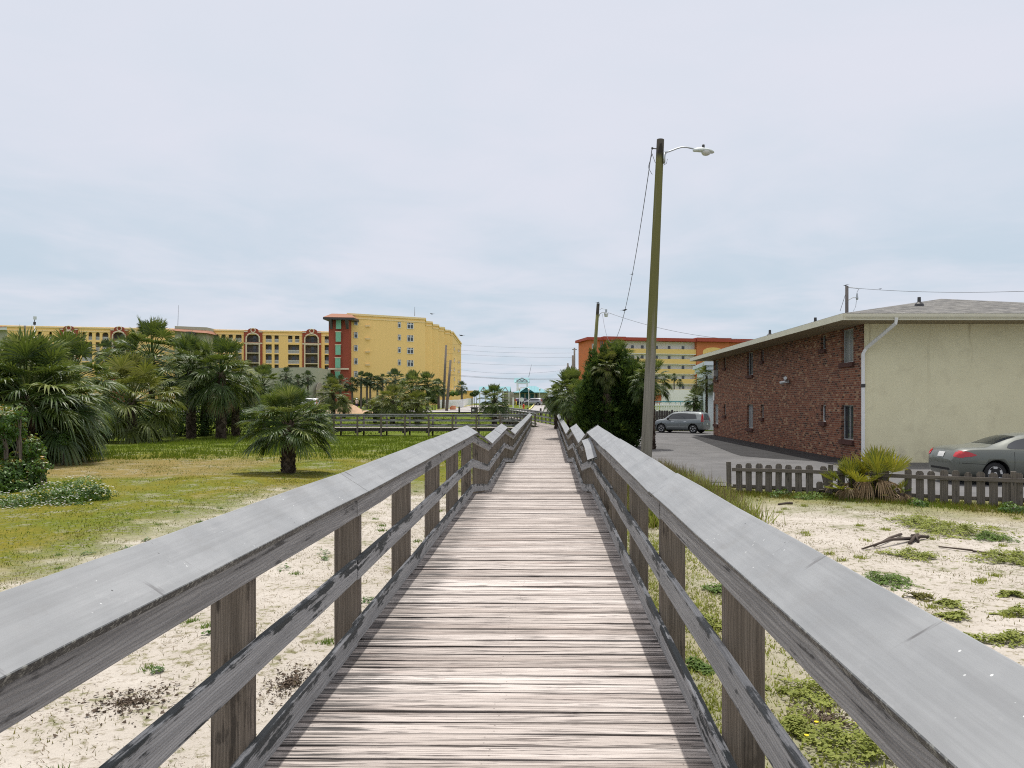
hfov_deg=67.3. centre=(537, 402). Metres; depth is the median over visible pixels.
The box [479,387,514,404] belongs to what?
beach pavilion
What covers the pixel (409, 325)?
window
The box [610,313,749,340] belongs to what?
overhead wire
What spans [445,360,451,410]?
utility pole
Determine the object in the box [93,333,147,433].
palm tree
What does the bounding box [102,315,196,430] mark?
palm tree
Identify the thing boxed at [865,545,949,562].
beach plant
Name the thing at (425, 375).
palm tree
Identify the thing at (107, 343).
palm tree
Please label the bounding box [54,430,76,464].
tree
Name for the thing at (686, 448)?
parking lot
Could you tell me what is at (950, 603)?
beach plant
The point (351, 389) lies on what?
palm tree
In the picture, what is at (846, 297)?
utility pole
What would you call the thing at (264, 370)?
palm tree
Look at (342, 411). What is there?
palm tree
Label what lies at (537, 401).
parked car
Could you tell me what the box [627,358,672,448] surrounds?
palm tree
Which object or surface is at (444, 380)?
utility pole
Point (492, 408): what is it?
palm tree
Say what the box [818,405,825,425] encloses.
window
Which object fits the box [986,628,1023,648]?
beach plant
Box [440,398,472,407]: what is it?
white fence
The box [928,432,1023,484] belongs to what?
parked car
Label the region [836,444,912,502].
saw palmetto
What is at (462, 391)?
palm tree
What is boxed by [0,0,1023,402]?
sky
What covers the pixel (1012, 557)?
beach plant
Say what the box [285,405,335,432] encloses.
shrub
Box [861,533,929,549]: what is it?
driftwood
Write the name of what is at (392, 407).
palm tree
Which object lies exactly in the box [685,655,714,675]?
beach plant
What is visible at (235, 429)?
palm tree
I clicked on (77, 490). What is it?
shrub
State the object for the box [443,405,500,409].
driveway
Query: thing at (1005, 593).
beach plant
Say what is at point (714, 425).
window
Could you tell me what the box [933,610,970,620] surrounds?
beach plant
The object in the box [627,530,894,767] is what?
grass
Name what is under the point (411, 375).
palm tree
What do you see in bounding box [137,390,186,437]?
shrub
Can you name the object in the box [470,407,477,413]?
notice post
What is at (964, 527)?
beach plant
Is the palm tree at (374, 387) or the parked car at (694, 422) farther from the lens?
the palm tree at (374, 387)
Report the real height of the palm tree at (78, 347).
6.152 m
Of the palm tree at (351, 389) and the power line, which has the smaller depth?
the power line
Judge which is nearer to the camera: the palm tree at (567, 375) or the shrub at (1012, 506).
the shrub at (1012, 506)
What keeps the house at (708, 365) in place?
on the ground at (106, 731)
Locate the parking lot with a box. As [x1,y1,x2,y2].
[635,431,1023,497]
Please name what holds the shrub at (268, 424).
on the ground at (106, 731)
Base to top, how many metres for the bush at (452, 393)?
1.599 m
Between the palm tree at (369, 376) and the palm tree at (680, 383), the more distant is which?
the palm tree at (680, 383)
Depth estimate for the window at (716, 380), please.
53.95 m
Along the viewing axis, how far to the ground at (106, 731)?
10.82 m
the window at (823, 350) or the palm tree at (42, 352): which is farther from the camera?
the window at (823, 350)
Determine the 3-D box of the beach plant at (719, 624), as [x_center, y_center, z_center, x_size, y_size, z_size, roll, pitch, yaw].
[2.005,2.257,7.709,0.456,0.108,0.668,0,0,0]
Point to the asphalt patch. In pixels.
(742, 447)
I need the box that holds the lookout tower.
[514,368,530,390]
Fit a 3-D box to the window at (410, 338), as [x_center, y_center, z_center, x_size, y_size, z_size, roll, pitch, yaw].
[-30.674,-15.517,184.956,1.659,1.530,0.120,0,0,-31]
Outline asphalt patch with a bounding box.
[693,435,854,462]
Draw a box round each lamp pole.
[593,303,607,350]
[641,138,713,457]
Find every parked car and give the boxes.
[301,398,319,407]
[514,398,530,404]
[524,398,542,404]
[655,412,709,432]
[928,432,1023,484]
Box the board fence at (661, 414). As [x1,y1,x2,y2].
[655,409,703,430]
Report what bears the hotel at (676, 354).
on the ground at (106, 731)
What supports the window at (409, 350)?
in the hotel at (374, 345)
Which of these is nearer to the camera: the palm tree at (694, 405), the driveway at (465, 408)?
the palm tree at (694, 405)
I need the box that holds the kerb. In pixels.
[436,404,533,409]
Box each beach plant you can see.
[150,666,164,673]
[361,596,373,602]
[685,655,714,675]
[686,612,721,636]
[697,582,721,597]
[713,621,721,628]
[773,673,838,724]
[780,714,822,746]
[801,718,888,767]
[864,571,930,591]
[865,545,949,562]
[873,512,958,528]
[901,590,933,601]
[904,520,1022,541]
[932,598,977,609]
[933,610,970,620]
[950,546,1023,565]
[963,631,1004,647]
[967,530,1022,542]
[985,602,1023,614]
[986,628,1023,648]
[991,590,1023,598]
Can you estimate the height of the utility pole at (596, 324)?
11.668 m
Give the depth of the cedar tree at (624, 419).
39.17 m
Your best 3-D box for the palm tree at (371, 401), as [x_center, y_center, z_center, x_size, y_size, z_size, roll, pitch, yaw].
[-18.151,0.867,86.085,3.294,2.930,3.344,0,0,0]
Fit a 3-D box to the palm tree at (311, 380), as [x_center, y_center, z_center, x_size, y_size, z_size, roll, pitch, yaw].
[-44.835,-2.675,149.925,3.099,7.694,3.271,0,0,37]
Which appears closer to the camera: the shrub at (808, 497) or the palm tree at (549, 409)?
the shrub at (808, 497)
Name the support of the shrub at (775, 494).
on the ground at (106, 731)
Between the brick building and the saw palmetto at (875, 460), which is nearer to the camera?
the saw palmetto at (875, 460)
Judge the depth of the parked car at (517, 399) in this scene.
175.52 m
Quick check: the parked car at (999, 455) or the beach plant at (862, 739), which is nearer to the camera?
the beach plant at (862, 739)
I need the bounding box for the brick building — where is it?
[690,297,1023,462]
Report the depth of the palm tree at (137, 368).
49.39 m
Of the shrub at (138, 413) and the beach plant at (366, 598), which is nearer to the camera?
the beach plant at (366, 598)
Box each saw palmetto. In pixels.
[821,455,887,499]
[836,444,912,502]
[883,480,911,500]
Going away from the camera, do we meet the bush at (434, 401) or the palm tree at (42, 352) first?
the palm tree at (42, 352)
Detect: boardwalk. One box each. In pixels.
[0,413,1023,767]
[293,414,527,436]
[485,406,554,426]
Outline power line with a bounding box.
[448,353,571,357]
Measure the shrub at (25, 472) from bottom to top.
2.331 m
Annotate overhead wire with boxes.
[602,150,651,342]
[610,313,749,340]
[859,288,1021,292]
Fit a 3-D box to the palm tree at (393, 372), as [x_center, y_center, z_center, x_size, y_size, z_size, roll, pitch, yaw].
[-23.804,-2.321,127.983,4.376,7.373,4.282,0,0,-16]
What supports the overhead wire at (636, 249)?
attached to the lamp pole at (648, 413)
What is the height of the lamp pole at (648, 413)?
11.081 m
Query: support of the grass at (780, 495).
on the ground at (106, 731)
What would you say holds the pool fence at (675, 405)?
on the ground at (106, 731)
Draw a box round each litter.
[41,680,195,744]
[256,659,321,719]
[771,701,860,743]
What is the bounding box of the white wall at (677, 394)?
[661,389,696,411]
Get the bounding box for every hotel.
[323,313,461,405]
[575,336,752,403]
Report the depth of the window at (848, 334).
31.21 m
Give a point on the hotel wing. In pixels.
(289, 349)
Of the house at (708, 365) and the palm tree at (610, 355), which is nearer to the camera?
the palm tree at (610, 355)
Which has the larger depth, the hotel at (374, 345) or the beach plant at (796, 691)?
the hotel at (374, 345)
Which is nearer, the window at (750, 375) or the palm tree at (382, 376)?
the window at (750, 375)
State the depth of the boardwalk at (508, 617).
3.90 m
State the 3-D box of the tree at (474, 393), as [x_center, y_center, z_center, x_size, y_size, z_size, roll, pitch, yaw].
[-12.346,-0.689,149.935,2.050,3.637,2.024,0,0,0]
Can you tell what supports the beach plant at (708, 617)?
on the ground at (106, 731)
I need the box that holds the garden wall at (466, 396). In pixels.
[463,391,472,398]
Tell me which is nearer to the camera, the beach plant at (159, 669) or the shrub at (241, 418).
the beach plant at (159, 669)
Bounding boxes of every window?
[407,322,413,328]
[407,335,413,341]
[407,348,413,353]
[407,360,413,366]
[713,360,717,381]
[713,404,717,426]
[745,352,752,378]
[745,404,752,431]
[818,335,825,353]
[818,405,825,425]
[838,328,853,367]
[838,405,853,444]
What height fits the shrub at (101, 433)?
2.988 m
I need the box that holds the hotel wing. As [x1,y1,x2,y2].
[0,305,328,403]
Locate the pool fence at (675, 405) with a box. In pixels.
[655,401,691,411]
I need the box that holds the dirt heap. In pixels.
[315,404,372,413]
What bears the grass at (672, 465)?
on the ground at (106, 731)
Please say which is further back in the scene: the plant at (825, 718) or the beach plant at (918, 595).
the beach plant at (918, 595)
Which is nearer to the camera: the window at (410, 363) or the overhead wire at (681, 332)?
the overhead wire at (681, 332)
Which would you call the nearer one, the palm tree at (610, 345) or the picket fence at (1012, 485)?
the picket fence at (1012, 485)
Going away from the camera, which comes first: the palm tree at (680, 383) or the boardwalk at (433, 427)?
the boardwalk at (433, 427)
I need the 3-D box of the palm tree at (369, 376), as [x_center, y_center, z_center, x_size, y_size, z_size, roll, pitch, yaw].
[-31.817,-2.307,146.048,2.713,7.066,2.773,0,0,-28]
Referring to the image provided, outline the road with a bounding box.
[141,410,545,411]
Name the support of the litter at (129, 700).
on the ground at (106, 731)
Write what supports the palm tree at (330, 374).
on the ground at (106, 731)
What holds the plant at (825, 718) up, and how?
on the ground at (106, 731)
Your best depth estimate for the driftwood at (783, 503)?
17.21 m
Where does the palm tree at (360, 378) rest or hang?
on the ground at (106, 731)
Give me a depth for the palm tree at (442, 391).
125.81 m
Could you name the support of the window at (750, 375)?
in the brick building
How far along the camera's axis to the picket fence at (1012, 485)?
18.00 m
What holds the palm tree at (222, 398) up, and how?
on the ground at (106, 731)
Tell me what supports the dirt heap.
on the ground at (106, 731)
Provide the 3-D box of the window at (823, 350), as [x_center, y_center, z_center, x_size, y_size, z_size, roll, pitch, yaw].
[12.527,-2.573,33.600,0.255,0.815,0.710,0,0,0]
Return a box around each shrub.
[0,405,53,493]
[0,474,118,508]
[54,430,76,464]
[96,407,120,438]
[113,392,161,431]
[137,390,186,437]
[167,405,215,435]
[196,403,246,430]
[226,395,257,434]
[243,402,300,436]
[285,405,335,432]
[768,488,790,497]
[790,491,836,499]
[907,497,930,507]
[994,501,1023,513]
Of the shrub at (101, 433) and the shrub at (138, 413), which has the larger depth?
the shrub at (138, 413)
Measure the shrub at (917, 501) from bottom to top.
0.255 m
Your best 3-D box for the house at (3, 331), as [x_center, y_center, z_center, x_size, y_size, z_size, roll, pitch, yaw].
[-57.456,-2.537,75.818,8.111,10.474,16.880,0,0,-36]
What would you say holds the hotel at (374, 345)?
on the ground at (106, 731)
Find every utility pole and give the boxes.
[33,316,36,337]
[442,345,447,408]
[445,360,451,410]
[840,286,858,312]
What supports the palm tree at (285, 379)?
on the ground at (106, 731)
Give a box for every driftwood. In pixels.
[778,502,792,504]
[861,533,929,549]
[938,546,1022,557]
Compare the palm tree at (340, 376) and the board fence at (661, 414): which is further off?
the palm tree at (340, 376)
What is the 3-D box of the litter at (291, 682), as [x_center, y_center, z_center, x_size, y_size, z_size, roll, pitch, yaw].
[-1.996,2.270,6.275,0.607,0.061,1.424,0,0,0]
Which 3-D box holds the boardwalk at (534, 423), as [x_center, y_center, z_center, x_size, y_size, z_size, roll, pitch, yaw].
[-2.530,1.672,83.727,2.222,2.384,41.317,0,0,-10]
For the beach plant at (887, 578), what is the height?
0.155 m
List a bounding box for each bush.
[429,398,436,409]
[445,390,460,396]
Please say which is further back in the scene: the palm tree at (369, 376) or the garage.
the garage
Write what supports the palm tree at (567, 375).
on the ground at (106, 731)
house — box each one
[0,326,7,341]
[693,361,712,429]
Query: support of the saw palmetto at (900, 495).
on the ground at (106, 731)
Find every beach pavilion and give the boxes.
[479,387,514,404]
[513,386,548,404]
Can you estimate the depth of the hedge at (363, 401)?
149.55 m
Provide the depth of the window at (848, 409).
31.21 m
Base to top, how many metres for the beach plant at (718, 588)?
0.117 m
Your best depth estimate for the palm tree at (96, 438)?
31.92 m
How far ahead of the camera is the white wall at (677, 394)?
88.00 m
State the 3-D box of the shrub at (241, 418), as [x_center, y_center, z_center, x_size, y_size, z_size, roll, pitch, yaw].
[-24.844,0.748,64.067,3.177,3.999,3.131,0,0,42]
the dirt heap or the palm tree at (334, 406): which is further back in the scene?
the dirt heap
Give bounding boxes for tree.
[0,326,111,466]
[0,337,65,458]
[0,358,116,462]
[47,329,130,440]
[91,338,120,367]
[91,350,188,443]
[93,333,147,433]
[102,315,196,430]
[153,332,225,438]
[171,362,230,435]
[178,335,266,438]
[211,355,262,436]
[233,381,338,472]
[243,363,281,427]
[278,366,293,384]
[291,374,305,388]
[301,370,315,396]
[315,377,350,418]
[321,372,336,408]
[333,373,348,399]
[336,396,352,417]
[345,377,359,404]
[353,371,367,408]
[362,372,372,408]
[362,399,385,422]
[363,373,375,408]
[369,375,384,399]
[371,383,413,423]
[378,373,385,406]
[382,367,407,405]
[394,370,430,409]
[400,390,433,423]
[413,371,439,408]
[432,378,446,408]
[455,381,467,398]
[470,390,479,406]
[476,384,511,423]
[541,383,566,428]
[543,365,580,426]
[556,378,582,420]
[569,342,644,446]
[589,348,622,430]
[605,338,635,361]
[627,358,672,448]
[671,373,677,388]
[676,379,682,388]
[682,387,702,411]
[691,366,712,412]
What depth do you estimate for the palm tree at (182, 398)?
61.86 m
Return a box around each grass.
[0,441,460,589]
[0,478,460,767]
[60,434,487,463]
[182,413,565,435]
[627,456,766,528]
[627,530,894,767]
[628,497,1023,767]
[718,486,1023,515]
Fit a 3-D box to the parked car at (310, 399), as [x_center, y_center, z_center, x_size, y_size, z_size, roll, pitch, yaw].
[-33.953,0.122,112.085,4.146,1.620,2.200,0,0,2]
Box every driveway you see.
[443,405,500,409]
[531,405,546,409]
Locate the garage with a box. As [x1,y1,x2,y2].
[228,367,329,406]
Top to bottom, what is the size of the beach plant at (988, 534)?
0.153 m
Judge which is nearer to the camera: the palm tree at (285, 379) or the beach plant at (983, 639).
the beach plant at (983, 639)
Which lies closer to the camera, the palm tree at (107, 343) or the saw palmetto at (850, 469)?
the saw palmetto at (850, 469)
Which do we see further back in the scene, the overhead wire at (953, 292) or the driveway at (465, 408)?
the driveway at (465, 408)
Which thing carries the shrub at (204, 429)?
on the ground at (106, 731)
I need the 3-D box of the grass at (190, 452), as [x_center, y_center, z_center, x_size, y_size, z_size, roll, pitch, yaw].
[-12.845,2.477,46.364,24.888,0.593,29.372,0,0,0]
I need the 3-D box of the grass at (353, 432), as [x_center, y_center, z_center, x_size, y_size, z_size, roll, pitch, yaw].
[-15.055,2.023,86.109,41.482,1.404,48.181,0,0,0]
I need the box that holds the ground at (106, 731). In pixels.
[0,403,1023,767]
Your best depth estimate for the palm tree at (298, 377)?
147.67 m
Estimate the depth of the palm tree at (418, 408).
83.58 m
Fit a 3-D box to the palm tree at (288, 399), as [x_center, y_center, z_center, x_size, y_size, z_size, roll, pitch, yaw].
[-8.339,0.843,25.903,3.446,3.285,3.182,0,0,-42]
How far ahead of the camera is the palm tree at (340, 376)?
145.73 m
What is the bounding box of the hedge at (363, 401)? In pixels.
[348,397,401,406]
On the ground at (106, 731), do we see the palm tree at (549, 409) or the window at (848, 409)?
the palm tree at (549, 409)
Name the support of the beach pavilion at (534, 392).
on the ground at (106, 731)
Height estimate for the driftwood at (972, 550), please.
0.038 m
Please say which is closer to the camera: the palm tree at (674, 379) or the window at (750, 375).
the window at (750, 375)
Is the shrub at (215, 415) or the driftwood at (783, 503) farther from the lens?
the shrub at (215, 415)
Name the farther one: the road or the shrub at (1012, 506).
the road
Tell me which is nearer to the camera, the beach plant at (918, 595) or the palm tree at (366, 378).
the beach plant at (918, 595)
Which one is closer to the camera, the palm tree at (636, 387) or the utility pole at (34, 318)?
the palm tree at (636, 387)
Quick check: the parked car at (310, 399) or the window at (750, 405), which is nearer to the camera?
the window at (750, 405)
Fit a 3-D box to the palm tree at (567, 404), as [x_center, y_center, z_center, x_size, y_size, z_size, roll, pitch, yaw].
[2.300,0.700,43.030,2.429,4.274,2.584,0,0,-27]
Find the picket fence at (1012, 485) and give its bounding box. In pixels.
[726,462,1023,505]
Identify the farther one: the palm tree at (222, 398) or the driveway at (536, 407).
the driveway at (536, 407)
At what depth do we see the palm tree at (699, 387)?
63.72 m
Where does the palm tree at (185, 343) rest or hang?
on the ground at (106, 731)
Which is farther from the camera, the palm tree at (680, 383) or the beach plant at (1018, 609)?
the palm tree at (680, 383)
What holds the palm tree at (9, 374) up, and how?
on the ground at (106, 731)
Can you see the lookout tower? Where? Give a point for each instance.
(517, 381)
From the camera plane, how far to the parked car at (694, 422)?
57.80 m
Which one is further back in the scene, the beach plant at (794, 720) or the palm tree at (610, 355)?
the palm tree at (610, 355)
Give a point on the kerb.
(472, 405)
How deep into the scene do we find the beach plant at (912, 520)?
14.44 m

